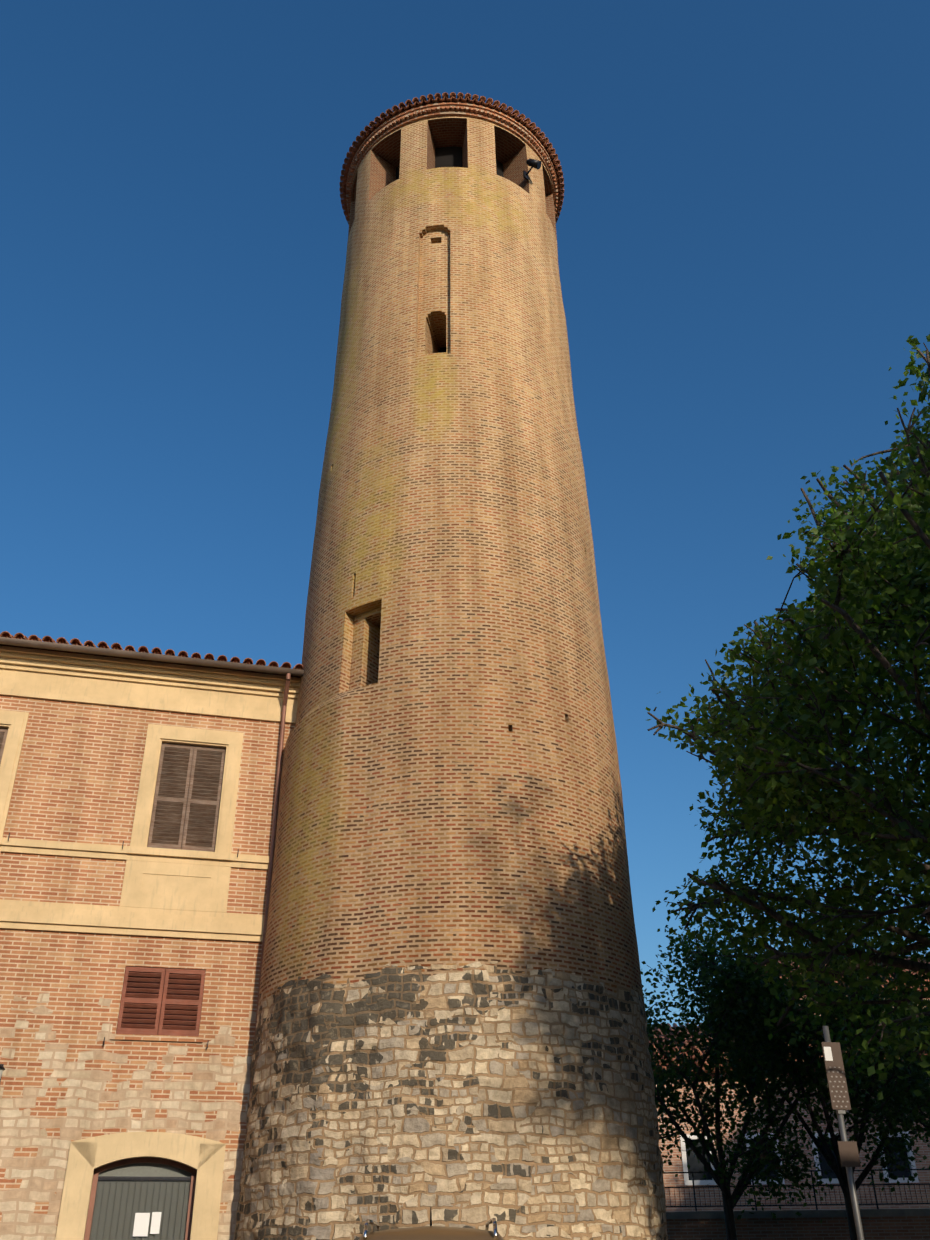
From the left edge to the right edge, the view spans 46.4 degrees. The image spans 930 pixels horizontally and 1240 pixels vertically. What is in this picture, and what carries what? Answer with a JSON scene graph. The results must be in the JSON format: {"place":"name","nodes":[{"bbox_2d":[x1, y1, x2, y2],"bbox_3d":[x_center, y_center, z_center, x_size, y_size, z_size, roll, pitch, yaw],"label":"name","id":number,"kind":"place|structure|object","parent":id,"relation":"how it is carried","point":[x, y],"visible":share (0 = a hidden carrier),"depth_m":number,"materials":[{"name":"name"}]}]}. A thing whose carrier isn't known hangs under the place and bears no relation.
{"place":"outdoors","nodes":[
{"label":"outdoors","id":0,"kind":"place"},
{"bbox_2d":[0,646,300,1239],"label":"house wall","id":1,"kind":"structure","parent":0,"point":[91,909],"depth_m":17.78,"materials":[{"name":"brown brick"}]},
{"bbox_2d":[0,0,929,1026],"label":"sky","id":2,"kind":"structure","parent":0,"point":[743,223],"materials":[{"name":"blue"}]},
{"bbox_2d":[656,1071,929,1211],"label":"house","id":3,"kind":"structure","parent":0,"point":[691,1160],"depth_m":33.67,"materials":[{"name":"brick"}]},
{"bbox_2d":[649,1022,926,1072],"bbox_3d":[23.787,15.555,39.270,40.900,2.348,9.964,-1,-30,2],"label":"house roof","id":4,"kind":"object","parent":3,"relation":"on","point":[670,1033],"visible":0.04,"depth_m":37.23,"materials":[{"name":"ceramic"}]},
{"bbox_2d":[751,954,929,992],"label":"house roof","id":5,"kind":"object","parent":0,"point":[908,958],"visible":0.04,"depth_m":53.24,"materials":[{"name":"ceramic"}]},
{"label":"ground","id":6,"kind":"structure","parent":0,"visible":0},
{"bbox_2d":[0,631,303,1170],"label":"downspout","id":7,"kind":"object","parent":6,"relation":"on","point":[49,643],"depth_m":19.62,"materials":[{"name":"brown metal"}]},
{"bbox_2d":[0,728,225,851],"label":"shutters","id":8,"kind":"object","parent":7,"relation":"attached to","point":[185,810],"visible":0.98,"depth_m":19.01,"materials":[{"name":"brown wood"}]},
{"bbox_2d":[0,833,238,1081],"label":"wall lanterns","id":9,"kind":"object","parent":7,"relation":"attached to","point":[2,1068],"visible":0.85,"depth_m":16.21,"materials":[{"name":"grey metal"}]},
{"bbox_2d":[55,1132,225,1239],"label":"arched door","id":10,"kind":"structure","parent":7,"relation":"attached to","point":[200,1159],"depth_m":15.99,"materials":[{"name":"stone"}]},
{"bbox_2d":[116,966,205,1036],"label":"shutters","id":11,"kind":"object","parent":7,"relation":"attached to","point":[162,1001],"visible":0.92,"depth_m":17.27,"materials":[{"name":"red wood"}]},
{"bbox_2d":[359,1207,503,1239],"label":"tan mpv car","id":12,"kind":"object","parent":6,"relation":"on","point":[430,1232],"visible":1,"depth_m":10.23,"materials":[{"name":"brown paint"}]},
{"bbox_2d":[234,116,667,1239],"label":"tower","id":13,"kind":"structure","parent":6,"relation":"on","point":[450,1026],"depth_m":17.35,"materials":[{"name":"brown brick"}]},
{"bbox_2d":[339,92,563,223],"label":"tower roof","id":14,"kind":"structure","parent":13,"relation":"attached to","point":[452,105],"depth_m":26.43,"materials":[{"name":"brown brick"}]},
{"bbox_2d":[523,158,540,180],"bbox_3d":[1.587,-10.754,25.752,0.486,0.416,0.265,-19,-35,28],"label":"tower spotlight","id":15,"kind":"object","parent":13,"relation":"attached to","point":[532,163],"visible":1,"depth_m":25.72,"materials":[{"name":"black metal"}]},
{"bbox_2d":[641,913,903,1239],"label":"small tree","id":16,"kind":"object","parent":6,"relation":"on","point":[721,1176],"visible":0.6,"depth_m":24.14,"materials":[{"name":"green plant"}]},
{"bbox_2d":[646,334,929,1105],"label":"tree","id":17,"kind":"object","parent":6,"relation":"on","point":[781,768],"visible":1,"depth_m":14.14,"materials":[{"name":"green plant"}]},
{"bbox_2d":[659,905,929,1239],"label":"tree","id":18,"kind":"object","parent":6,"relation":"on","point":[904,1088],"visible":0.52,"depth_m":24.00,"materials":[{"name":"green plant"}]},
{"bbox_2d":[666,1209,929,1239],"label":"terrace wall","id":19,"kind":"structure","parent":6,"relation":"on","point":[895,1224],"depth_m":26.80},
{"bbox_2d":[663,1169,929,1210],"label":"terrace railing","id":20,"kind":"object","parent":19,"relation":"on","point":[815,1204],"visible":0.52,"depth_m":27.31,"materials":[{"name":"black metal"}]},
{"bbox_2d":[821,1026,863,1239],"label":"pole","id":21,"kind":"object","parent":6,"relation":"on","point":[839,1099],"visible":1,"depth_m":10.61,"materials":[{"name":"grey metal"}]},
{"bbox_2d":[851,983,929,1168],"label":"tree","id":22,"kind":"object","parent":6,"relation":"on","point":[925,1128],"visible":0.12,"depth_m":27.35,"materials":[{"name":"green plant"}]},
{"bbox_2d":[920,905,929,925],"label":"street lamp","id":23,"kind":"object","parent":6,"relation":"on","point":[925,914],"visible":1,"depth_m":9.50,"materials":[{"name":"grey metal"}]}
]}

